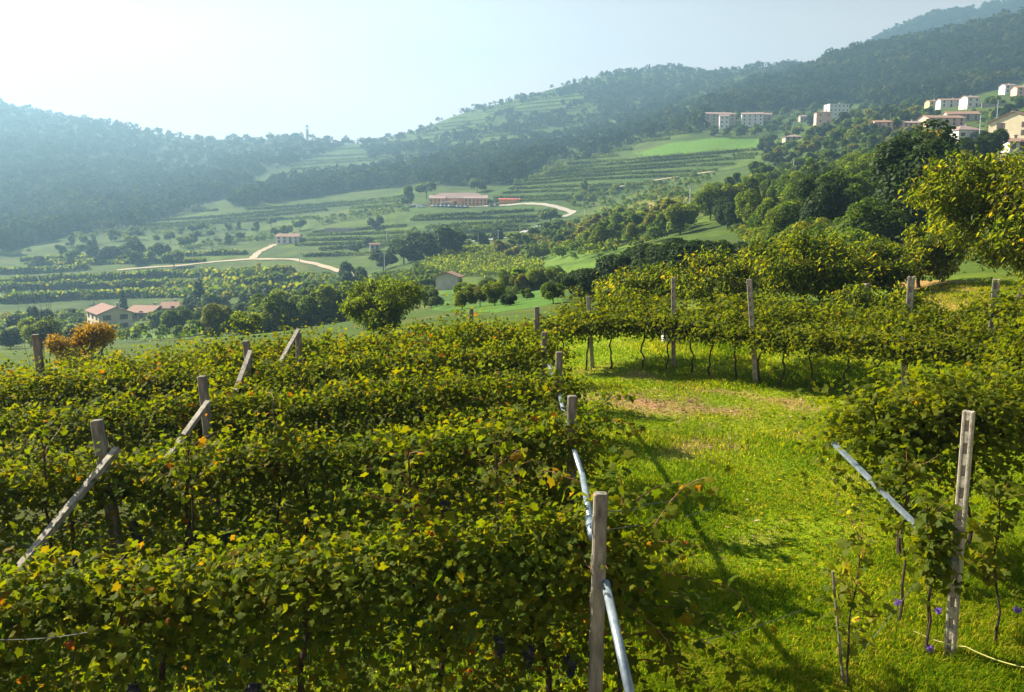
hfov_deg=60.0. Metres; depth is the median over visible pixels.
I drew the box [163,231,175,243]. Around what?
broadleaf tree
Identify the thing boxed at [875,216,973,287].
fruit tree
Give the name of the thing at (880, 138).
broadleaf tree
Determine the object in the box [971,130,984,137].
shrub
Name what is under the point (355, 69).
sky
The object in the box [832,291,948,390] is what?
pergola vine
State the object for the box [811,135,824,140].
broadleaf tree
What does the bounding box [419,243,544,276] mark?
knoll vines
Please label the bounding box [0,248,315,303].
terraced vines
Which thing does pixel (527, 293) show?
broadleaf tree
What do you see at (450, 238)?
broadleaf tree
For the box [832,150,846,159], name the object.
broadleaf tree
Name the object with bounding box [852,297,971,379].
pergola vine
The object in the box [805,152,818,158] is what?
broadleaf tree
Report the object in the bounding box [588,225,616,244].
broadleaf tree
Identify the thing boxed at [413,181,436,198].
broadleaf tree
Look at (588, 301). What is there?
slotted post
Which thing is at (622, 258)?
shrub
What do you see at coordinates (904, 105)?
broadleaf tree
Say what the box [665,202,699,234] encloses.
broadleaf tree
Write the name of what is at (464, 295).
broadleaf tree
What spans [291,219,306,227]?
broadleaf tree
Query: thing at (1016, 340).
vine
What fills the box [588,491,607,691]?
trellis post
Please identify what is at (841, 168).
broadleaf tree
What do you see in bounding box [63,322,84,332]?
broadleaf tree
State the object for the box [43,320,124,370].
autumn tree
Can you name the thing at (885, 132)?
broadleaf tree
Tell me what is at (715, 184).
broadleaf tree
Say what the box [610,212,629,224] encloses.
broadleaf tree
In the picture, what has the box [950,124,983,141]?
white house
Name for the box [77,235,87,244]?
broadleaf tree
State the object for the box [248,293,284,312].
broadleaf tree
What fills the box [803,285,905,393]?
pergola vine
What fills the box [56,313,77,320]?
broadleaf tree
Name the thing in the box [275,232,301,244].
white house
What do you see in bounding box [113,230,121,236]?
broadleaf tree
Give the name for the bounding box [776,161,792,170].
broadleaf tree
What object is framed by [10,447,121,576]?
timber brace
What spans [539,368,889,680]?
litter
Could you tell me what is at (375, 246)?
shed
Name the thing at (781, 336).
pergola vine
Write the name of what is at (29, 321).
broadleaf tree
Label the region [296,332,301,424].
trellis post
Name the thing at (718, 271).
fruit tree
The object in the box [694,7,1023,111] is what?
hill woods
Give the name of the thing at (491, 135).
woods
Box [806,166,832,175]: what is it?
broadleaf tree
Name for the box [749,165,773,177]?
broadleaf tree
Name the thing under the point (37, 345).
trellis post
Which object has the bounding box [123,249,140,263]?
broadleaf tree
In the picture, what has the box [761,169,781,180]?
broadleaf tree
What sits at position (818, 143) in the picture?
broadleaf tree
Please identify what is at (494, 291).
broadleaf tree
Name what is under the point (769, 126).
broadleaf tree
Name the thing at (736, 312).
pergola vine
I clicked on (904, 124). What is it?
long house
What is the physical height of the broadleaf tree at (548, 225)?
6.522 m
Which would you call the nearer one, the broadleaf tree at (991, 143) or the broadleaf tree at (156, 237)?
the broadleaf tree at (991, 143)
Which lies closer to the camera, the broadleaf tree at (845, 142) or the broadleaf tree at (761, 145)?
the broadleaf tree at (845, 142)
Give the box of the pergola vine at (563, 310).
[532,282,611,369]
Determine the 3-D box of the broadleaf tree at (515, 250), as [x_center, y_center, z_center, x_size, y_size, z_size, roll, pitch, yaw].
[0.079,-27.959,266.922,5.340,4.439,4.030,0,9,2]
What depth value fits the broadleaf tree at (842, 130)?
419.55 m
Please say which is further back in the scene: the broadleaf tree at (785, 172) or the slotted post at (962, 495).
the broadleaf tree at (785, 172)
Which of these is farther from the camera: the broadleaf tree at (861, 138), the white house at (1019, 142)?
the broadleaf tree at (861, 138)
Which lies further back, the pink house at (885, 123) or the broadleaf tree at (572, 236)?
the pink house at (885, 123)
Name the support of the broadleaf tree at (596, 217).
on the terrain at (712, 229)
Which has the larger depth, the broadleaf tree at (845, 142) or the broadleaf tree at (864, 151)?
the broadleaf tree at (845, 142)
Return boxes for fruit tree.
[592,263,693,314]
[645,240,768,309]
[733,222,885,308]
[734,252,774,296]
[839,230,936,293]
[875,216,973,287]
[892,142,1023,297]
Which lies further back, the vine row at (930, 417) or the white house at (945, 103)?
the white house at (945, 103)
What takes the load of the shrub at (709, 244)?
on the terrain at (712, 229)
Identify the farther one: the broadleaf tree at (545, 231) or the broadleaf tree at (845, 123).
the broadleaf tree at (845, 123)
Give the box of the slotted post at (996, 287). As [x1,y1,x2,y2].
[984,279,999,391]
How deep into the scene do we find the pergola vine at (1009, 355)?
19.31 m
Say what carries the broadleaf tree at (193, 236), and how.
on the terrain at (712, 229)
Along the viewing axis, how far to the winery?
535.37 m
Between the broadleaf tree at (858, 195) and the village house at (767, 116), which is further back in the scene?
the village house at (767, 116)
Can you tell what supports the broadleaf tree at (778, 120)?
on the terrain at (712, 229)
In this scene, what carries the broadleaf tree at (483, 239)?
on the terrain at (712, 229)
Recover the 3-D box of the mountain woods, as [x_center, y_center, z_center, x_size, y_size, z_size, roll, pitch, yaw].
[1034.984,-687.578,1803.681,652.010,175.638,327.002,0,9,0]
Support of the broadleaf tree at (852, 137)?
on the terrain at (712, 229)
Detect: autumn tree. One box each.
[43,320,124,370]
[923,130,942,139]
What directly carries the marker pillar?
on the terrain at (712, 229)
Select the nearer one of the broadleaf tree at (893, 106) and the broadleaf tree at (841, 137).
the broadleaf tree at (841, 137)
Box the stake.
[831,571,844,683]
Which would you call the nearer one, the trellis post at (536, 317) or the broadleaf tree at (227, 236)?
the trellis post at (536, 317)
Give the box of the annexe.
[159,299,180,310]
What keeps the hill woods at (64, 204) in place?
on the terrain at (712, 229)
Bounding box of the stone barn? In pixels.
[798,114,806,121]
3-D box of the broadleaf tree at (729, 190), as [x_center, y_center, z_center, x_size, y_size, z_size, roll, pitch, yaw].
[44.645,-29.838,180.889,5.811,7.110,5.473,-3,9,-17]
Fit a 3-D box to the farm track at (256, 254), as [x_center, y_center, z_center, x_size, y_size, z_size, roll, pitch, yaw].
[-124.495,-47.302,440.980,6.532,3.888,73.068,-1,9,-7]
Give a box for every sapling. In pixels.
[17,279,61,366]
[820,281,883,331]
[863,277,933,358]
[952,296,989,324]
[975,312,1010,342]
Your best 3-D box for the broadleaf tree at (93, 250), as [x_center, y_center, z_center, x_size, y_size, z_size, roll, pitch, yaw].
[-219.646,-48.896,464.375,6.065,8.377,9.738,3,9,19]
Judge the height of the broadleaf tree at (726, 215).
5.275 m
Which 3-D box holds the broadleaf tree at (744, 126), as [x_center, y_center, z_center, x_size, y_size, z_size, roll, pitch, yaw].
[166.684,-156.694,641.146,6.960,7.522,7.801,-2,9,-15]
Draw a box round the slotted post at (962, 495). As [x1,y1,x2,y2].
[944,410,975,658]
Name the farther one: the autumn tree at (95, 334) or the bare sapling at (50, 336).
the autumn tree at (95, 334)
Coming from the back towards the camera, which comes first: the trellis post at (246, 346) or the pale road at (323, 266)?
the pale road at (323, 266)
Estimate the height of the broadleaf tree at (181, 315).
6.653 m
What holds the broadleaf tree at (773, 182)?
on the terrain at (712, 229)
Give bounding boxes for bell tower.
[305,125,308,139]
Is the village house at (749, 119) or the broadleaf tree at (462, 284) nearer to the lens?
the broadleaf tree at (462, 284)
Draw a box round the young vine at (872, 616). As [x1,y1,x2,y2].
[806,493,908,686]
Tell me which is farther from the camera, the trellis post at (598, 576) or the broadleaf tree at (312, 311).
the broadleaf tree at (312, 311)
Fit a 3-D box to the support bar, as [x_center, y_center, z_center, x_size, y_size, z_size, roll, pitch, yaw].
[4.314,1.730,10.194,0.058,0.662,2.426,-2,9,-10]
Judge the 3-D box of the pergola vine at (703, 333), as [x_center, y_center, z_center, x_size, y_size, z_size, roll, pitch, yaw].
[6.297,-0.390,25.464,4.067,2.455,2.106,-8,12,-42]
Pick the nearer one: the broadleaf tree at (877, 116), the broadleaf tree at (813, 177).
the broadleaf tree at (813, 177)
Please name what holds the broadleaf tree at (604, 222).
on the terrain at (712, 229)
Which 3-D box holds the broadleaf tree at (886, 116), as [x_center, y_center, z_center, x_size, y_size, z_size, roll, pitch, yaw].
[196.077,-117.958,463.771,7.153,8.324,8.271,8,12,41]
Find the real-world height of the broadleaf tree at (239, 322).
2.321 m
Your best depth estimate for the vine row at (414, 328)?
22.83 m
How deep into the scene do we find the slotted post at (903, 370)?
21.00 m
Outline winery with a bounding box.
[429,193,487,206]
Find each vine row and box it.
[0,294,584,453]
[0,302,560,436]
[0,324,580,466]
[0,351,609,524]
[0,376,631,603]
[0,473,698,691]
[781,341,1023,553]
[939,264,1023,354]
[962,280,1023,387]
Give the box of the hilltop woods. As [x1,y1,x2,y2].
[315,59,797,164]
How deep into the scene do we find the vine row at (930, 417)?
11.60 m
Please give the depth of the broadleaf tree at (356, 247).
403.93 m
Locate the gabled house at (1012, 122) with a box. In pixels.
[986,111,1023,137]
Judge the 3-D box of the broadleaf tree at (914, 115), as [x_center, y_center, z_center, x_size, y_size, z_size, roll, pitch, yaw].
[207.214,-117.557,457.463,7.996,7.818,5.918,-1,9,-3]
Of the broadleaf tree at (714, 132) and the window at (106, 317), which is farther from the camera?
the broadleaf tree at (714, 132)
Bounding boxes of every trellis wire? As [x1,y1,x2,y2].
[0,632,87,639]
[607,508,710,529]
[608,491,697,511]
[703,610,801,639]
[858,582,918,655]
[913,631,1023,667]
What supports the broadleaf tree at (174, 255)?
on the terrain at (712, 229)
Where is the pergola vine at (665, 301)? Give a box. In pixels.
[631,284,705,368]
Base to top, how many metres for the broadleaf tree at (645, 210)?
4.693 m
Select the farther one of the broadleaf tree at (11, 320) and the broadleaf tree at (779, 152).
the broadleaf tree at (779, 152)
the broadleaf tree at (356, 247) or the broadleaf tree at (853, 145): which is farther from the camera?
the broadleaf tree at (356, 247)
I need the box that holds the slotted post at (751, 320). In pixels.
[746,279,757,383]
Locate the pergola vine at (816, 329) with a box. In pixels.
[775,302,879,390]
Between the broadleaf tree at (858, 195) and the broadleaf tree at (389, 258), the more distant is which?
the broadleaf tree at (389, 258)
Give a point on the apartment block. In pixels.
(836, 109)
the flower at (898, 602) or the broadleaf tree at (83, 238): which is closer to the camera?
the flower at (898, 602)
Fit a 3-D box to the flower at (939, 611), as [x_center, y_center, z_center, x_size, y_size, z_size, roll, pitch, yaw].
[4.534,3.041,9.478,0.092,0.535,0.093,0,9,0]
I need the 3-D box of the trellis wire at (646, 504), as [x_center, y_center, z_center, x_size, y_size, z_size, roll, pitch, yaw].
[1.361,1.487,8.723,0.227,0.919,3.615,4,10,24]
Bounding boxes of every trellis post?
[31,334,50,444]
[90,419,127,570]
[197,375,221,524]
[242,340,257,446]
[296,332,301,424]
[469,308,473,376]
[534,307,539,400]
[541,332,546,418]
[555,351,562,480]
[566,395,576,515]
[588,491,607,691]
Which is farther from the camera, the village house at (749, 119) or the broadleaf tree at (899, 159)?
the village house at (749, 119)
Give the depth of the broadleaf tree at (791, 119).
683.13 m
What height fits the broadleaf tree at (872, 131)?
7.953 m
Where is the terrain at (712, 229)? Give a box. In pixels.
[0,27,1023,691]
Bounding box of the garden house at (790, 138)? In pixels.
[782,134,801,142]
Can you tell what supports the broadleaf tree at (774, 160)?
on the terrain at (712, 229)
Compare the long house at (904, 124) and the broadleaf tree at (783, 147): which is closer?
the long house at (904, 124)
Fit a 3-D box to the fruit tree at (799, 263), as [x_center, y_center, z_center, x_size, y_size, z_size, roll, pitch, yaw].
[11.558,-3.019,35.187,5.290,3.730,5.318,1,9,8]
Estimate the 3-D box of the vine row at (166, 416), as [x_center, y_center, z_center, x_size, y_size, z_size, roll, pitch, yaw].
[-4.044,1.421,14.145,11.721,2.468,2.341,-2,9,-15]
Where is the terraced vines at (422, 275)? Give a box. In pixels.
[371,81,668,289]
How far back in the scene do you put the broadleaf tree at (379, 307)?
45.52 m
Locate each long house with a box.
[127,302,160,319]
[895,120,922,129]
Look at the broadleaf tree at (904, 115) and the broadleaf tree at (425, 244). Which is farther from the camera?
the broadleaf tree at (904, 115)
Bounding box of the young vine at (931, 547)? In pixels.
[901,486,976,654]
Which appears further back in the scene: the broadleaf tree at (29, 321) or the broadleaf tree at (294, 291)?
the broadleaf tree at (294, 291)
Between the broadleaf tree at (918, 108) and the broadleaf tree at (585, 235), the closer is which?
the broadleaf tree at (585, 235)
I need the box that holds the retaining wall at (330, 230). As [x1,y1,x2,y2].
[324,228,362,232]
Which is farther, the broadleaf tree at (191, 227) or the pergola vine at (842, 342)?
the broadleaf tree at (191, 227)
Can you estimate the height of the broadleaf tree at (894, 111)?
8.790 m
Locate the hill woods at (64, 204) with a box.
[0,98,350,249]
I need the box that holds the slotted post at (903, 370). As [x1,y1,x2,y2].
[901,336,906,391]
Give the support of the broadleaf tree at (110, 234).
on the terrain at (712, 229)
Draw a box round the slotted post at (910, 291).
[905,276,914,375]
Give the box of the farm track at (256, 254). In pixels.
[249,244,276,258]
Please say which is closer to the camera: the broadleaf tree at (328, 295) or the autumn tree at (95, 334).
the autumn tree at (95, 334)
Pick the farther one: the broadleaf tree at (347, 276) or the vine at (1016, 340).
the broadleaf tree at (347, 276)
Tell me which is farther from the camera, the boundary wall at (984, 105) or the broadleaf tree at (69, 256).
the boundary wall at (984, 105)
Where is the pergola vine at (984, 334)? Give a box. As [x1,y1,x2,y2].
[919,305,1023,386]
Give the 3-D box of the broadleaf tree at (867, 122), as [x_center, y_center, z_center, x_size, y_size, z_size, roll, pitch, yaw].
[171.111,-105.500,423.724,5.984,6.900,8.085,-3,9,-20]
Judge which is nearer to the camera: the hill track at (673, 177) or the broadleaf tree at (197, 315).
the broadleaf tree at (197, 315)
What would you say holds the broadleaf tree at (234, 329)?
on the terrain at (712, 229)
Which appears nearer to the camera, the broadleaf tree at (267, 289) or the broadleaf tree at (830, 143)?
the broadleaf tree at (267, 289)
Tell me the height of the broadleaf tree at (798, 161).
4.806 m
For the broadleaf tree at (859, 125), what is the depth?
411.88 m
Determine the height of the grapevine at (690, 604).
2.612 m
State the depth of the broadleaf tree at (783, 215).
92.28 m
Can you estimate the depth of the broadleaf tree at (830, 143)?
385.79 m
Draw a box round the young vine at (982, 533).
[953,469,1023,644]
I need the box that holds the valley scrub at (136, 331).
[0,107,993,343]
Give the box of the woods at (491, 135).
[392,67,761,148]
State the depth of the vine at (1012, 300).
20.37 m
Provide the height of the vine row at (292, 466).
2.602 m
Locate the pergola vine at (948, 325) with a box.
[887,298,999,386]
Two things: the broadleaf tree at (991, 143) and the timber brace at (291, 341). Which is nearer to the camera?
the timber brace at (291, 341)
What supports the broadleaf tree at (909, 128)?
on the terrain at (712, 229)
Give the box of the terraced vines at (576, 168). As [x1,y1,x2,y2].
[376,107,702,244]
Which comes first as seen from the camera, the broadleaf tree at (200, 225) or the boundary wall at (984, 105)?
the boundary wall at (984, 105)
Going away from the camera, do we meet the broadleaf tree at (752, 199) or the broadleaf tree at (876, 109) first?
the broadleaf tree at (752, 199)
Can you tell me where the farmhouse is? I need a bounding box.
[84,303,133,329]
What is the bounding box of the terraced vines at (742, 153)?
[126,147,758,256]
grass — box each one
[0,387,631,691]
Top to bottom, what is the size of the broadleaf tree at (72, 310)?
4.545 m
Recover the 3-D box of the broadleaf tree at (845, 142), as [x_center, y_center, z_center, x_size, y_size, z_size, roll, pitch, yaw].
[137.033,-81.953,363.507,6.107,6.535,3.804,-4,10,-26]
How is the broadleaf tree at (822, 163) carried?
on the terrain at (712, 229)
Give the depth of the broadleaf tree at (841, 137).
397.84 m
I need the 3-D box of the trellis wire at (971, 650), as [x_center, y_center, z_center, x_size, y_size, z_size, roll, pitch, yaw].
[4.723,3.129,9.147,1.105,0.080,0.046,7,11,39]
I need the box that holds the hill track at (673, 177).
[620,171,712,186]
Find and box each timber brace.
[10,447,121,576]
[164,400,210,456]
[233,350,252,391]
[279,329,300,363]
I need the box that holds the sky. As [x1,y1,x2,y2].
[0,0,1006,143]
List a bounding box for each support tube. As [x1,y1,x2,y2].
[541,344,592,541]
[601,579,634,691]
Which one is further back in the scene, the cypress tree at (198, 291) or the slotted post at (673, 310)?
the cypress tree at (198, 291)
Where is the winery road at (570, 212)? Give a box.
[409,202,575,216]
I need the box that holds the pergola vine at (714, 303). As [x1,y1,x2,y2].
[654,282,757,372]
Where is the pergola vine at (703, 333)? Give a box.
[672,288,783,374]
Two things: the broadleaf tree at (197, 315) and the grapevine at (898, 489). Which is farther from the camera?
the broadleaf tree at (197, 315)
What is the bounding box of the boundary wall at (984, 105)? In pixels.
[981,103,1008,107]
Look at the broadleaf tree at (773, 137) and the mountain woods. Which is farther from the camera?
the mountain woods
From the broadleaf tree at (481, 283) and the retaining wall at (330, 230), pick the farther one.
the retaining wall at (330, 230)
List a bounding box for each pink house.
[813,110,832,126]
[869,119,893,131]
[1010,85,1023,95]
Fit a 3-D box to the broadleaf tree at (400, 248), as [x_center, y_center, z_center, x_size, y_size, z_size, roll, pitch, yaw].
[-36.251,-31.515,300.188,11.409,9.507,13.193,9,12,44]
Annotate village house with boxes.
[740,112,763,126]
[763,112,772,121]
[917,114,965,126]
[924,99,935,108]
[942,110,980,120]
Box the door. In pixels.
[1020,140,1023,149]
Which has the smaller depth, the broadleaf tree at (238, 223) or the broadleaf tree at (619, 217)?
the broadleaf tree at (619, 217)
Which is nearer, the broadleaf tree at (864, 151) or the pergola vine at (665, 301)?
the pergola vine at (665, 301)
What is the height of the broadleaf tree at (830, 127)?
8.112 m
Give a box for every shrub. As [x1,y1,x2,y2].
[548,268,612,298]
[593,254,631,276]
[597,243,654,281]
[628,244,670,274]
[658,237,707,272]
[685,239,747,261]
[732,241,760,260]
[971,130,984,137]
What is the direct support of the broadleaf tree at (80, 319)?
on the terrain at (712, 229)
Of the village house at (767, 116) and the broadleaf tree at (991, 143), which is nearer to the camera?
the broadleaf tree at (991, 143)
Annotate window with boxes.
[103,315,110,320]
[120,314,127,318]
[996,123,1004,128]
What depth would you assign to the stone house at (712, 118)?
676.64 m
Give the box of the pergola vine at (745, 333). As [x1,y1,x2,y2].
[722,294,831,383]
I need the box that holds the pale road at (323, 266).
[117,258,338,271]
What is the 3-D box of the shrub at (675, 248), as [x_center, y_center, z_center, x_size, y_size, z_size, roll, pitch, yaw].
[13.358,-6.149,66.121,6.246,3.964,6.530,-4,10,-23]
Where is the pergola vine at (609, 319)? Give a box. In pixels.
[572,286,653,368]
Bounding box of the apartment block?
[824,103,849,117]
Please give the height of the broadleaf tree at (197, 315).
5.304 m
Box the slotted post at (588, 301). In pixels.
[586,296,593,367]
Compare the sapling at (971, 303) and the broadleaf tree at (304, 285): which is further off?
the broadleaf tree at (304, 285)
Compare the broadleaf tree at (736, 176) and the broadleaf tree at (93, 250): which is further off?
the broadleaf tree at (93, 250)
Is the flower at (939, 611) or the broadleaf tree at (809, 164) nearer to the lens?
the flower at (939, 611)
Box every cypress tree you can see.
[119,290,128,309]
[192,277,204,298]
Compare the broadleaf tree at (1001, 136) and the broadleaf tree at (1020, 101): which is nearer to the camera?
the broadleaf tree at (1001, 136)
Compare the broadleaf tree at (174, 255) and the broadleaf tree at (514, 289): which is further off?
the broadleaf tree at (174, 255)
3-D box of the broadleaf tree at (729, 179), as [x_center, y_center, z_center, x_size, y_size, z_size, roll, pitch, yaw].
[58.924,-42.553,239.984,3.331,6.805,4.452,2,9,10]
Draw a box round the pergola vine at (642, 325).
[601,285,677,368]
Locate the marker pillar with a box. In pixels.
[661,335,668,341]
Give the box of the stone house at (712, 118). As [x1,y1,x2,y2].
[704,112,735,126]
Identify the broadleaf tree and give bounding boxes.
[0,328,21,348]
[3,314,40,327]
[17,318,36,346]
[19,315,62,349]
[26,306,54,319]
[28,256,45,266]
[54,244,67,253]
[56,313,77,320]
[63,249,77,262]
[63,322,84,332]
[63,326,82,347]
[65,235,74,246]
[67,308,77,312]
[68,315,84,323]
[73,244,87,251]
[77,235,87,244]
[79,290,103,303]
[84,245,98,257]
[86,240,97,247]
[93,249,106,261]
[102,245,122,259]
[108,229,117,239]
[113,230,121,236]
[118,244,128,254]
[121,231,133,237]
[123,235,140,243]
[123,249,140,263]
[125,241,145,252]
[131,230,141,235]
[145,310,165,328]
[146,243,164,258]
[152,235,159,240]
[155,242,171,253]
[160,250,183,267]
[160,306,193,328]
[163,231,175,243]
[175,235,191,246]
[177,227,184,233]
[182,297,204,311]
[187,224,197,231]
[188,231,200,244]
[191,221,208,233]
[192,310,202,320]
[194,306,206,311]
[196,294,222,306]
[200,302,235,335]
[206,229,214,236]
[218,292,232,304]
[223,232,231,244]
[224,224,231,231]
[228,310,264,335]
[229,311,261,334]
[234,231,245,237]
[235,300,257,313]
[236,219,241,228]
[236,293,247,303]
[246,284,273,301]
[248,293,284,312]
[250,221,259,230]
[252,281,266,293]
[258,292,297,330]
[265,217,276,223]
[269,228,281,233]
[270,287,291,300]
[273,294,309,324]
[278,225,292,233]
[290,289,296,294]
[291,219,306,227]
[294,282,324,294]
[295,308,315,328]
[296,294,338,325]
[297,284,314,295]
[310,280,355,321]
[316,291,350,324]
[332,282,346,289]
[336,273,427,334]
[337,261,354,277]
[340,266,367,283]
[348,242,362,251]
[362,237,373,246]
[366,215,384,229]
[368,249,398,270]
[386,239,424,264]
[400,185,414,205]
[405,232,445,259]
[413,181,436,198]
[417,288,443,307]
[422,285,436,292]
[434,225,468,254]
[452,281,481,299]
[453,284,472,308]
[468,178,486,191]
[468,287,486,306]
[470,232,489,244]
[477,277,496,286]
[481,280,506,305]
[491,227,503,239]
[493,239,511,250]
[497,269,517,287]
[499,294,517,305]
[504,246,520,258]
[505,285,519,294]
[506,232,522,244]
[509,273,528,290]
[519,288,534,297]
[521,235,533,245]
[524,245,534,255]
[525,268,546,289]
[528,227,539,234]
[531,244,551,260]
[531,282,543,290]
[534,236,551,240]
[537,208,561,222]
[540,228,554,239]
[540,281,564,302]
[542,222,559,229]
[544,267,564,282]
[548,241,562,255]
[551,219,565,226]
[552,234,566,242]
[557,229,572,235]
[565,231,579,240]
[566,222,576,226]
[575,226,589,232]
[577,219,593,227]
[579,179,587,189]
[581,230,592,246]
[588,224,596,231]
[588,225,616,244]
[591,213,604,222]
[597,219,610,229]
[606,222,624,242]
[608,207,624,215]
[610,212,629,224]
[621,210,635,213]
[626,213,643,225]
[626,222,644,240]
[640,208,649,216]
[643,212,655,226]
[649,201,663,211]
[655,213,671,230]
[659,197,681,213]
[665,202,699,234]
[691,185,722,219]
[695,181,723,195]
[709,129,718,136]
[711,196,733,215]
[715,201,742,229]
[720,182,747,202]
[722,127,731,134]
[724,176,734,185]
[732,172,740,182]
[734,188,770,222]
[735,112,741,121]
[735,126,745,134]
[737,124,748,129]
[743,173,765,196]
[746,198,777,230]
[748,161,766,170]
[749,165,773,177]
[750,126,762,137]
[756,139,773,150]
[759,135,769,143]
[759,179,771,196]
[760,151,776,161]
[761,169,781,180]
[762,199,802,231]
[763,143,777,153]
[765,123,777,130]
[766,175,784,193]
[766,189,781,203]
[768,134,777,140]
[769,155,785,165]
[771,110,778,115]
[773,117,781,127]
[773,147,786,156]
[774,170,806,201]
[775,145,788,154]
[775,168,794,174]
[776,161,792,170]
[778,174,809,204]
[782,141,795,151]
[785,152,797,161]
[788,117,795,124]
[791,127,799,134]
[791,156,805,165]
[792,145,802,157]
[795,111,804,115]
[795,174,846,215]
[795,175,859,225]
[798,140,818,152]
[799,157,820,171]
[802,129,814,138]
[802,134,813,140]
[805,116,813,125]
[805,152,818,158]
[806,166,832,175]
[808,102,818,109]
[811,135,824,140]
[811,140,821,151]
[813,126,828,136]
[813,158,829,168]
[813,169,870,197]
[818,149,834,161]
[820,122,834,135]
[822,138,837,148]
[823,167,878,188]
[825,130,842,141]
[827,160,844,168]
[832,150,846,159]
[835,133,848,140]
[835,146,877,171]
[836,127,847,133]
[837,111,851,123]
[838,120,851,127]
[838,188,873,213]
[840,153,882,192]
[841,138,851,148]
[843,196,913,237]
[846,128,860,134]
[846,131,859,143]
[847,142,860,150]
[850,110,865,116]
[850,170,876,195]
[853,117,868,127]
[853,124,861,132]
[856,134,867,145]
[858,104,868,109]
[860,122,877,133]
[861,118,876,126]
[861,147,867,153]
[864,109,879,117]
[864,117,960,240]
[865,125,884,135]
[865,135,883,143]
[866,134,877,150]
[870,107,879,111]
[871,113,881,119]
[875,127,891,139]
[881,112,894,119]
[883,109,898,116]
[888,104,898,110]
[891,116,903,130]
[896,110,910,120]
[899,101,910,110]
[902,105,921,113]
[902,124,921,133]
[909,110,921,120]
[911,100,921,106]
[913,97,925,105]
[921,107,933,114]
[931,109,941,114]
[955,137,985,159]
[967,153,982,173]
[973,135,1002,160]
[978,128,1010,150]
[984,95,1005,108]
[991,103,1012,117]
[1009,95,1023,101]
[1011,104,1019,110]
[1014,98,1023,108]
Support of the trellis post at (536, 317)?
on the terrain at (712, 229)
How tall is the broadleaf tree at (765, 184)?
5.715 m
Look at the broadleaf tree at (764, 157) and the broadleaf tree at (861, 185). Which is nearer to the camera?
the broadleaf tree at (861, 185)
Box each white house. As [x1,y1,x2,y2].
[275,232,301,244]
[718,114,729,129]
[935,97,958,109]
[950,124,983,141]
[958,95,981,109]
[998,83,1015,94]
[1001,135,1023,152]
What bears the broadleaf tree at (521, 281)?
on the terrain at (712, 229)
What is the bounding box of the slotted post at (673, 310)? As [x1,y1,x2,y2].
[671,277,675,367]
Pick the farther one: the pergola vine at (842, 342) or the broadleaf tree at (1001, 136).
the broadleaf tree at (1001, 136)
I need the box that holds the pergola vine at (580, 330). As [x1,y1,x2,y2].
[550,286,630,370]
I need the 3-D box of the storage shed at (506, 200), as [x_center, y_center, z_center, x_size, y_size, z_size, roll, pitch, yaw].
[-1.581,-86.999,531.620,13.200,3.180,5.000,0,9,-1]
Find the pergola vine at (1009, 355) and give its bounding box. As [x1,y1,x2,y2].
[967,297,1023,375]
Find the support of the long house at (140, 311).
on the terrain at (712, 229)
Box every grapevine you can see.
[1,413,71,583]
[134,426,235,626]
[243,379,307,564]
[342,405,472,691]
[454,379,548,687]
[478,445,778,691]
[525,368,646,497]
[536,467,715,574]
[866,445,952,621]
[890,495,991,654]
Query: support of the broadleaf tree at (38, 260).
on the terrain at (712, 229)
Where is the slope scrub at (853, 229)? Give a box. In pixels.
[727,193,902,255]
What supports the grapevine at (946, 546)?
on the terrain at (712, 229)
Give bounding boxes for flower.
[893,599,901,643]
[927,645,933,652]
[934,608,941,643]
[1013,606,1022,645]
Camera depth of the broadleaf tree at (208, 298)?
242.02 m
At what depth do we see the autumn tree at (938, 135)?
220.47 m
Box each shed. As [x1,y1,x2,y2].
[369,243,380,250]
[433,271,464,290]
[498,198,519,203]
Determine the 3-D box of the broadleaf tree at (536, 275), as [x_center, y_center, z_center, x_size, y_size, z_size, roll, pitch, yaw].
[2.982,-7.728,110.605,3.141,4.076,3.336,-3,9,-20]
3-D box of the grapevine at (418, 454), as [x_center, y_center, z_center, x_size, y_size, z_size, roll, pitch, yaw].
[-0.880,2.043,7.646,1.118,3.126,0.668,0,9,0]
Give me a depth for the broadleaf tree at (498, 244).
273.21 m
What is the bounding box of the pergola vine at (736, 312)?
[695,285,813,378]
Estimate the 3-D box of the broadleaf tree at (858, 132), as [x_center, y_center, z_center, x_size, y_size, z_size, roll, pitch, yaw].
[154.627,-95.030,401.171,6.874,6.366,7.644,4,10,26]
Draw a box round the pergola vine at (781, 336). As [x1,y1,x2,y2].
[740,301,855,386]
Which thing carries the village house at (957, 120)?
on the terrain at (712, 229)
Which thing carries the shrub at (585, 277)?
on the terrain at (712, 229)
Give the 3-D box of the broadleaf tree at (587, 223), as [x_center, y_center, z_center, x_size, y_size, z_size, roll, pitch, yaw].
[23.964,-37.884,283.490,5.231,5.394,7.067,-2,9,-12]
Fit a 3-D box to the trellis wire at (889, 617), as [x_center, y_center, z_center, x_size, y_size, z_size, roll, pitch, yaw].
[4.098,2.848,9.511,1.339,1.130,0.093,-3,9,-19]
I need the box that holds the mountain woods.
[862,0,1023,45]
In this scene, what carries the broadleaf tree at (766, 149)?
on the terrain at (712, 229)

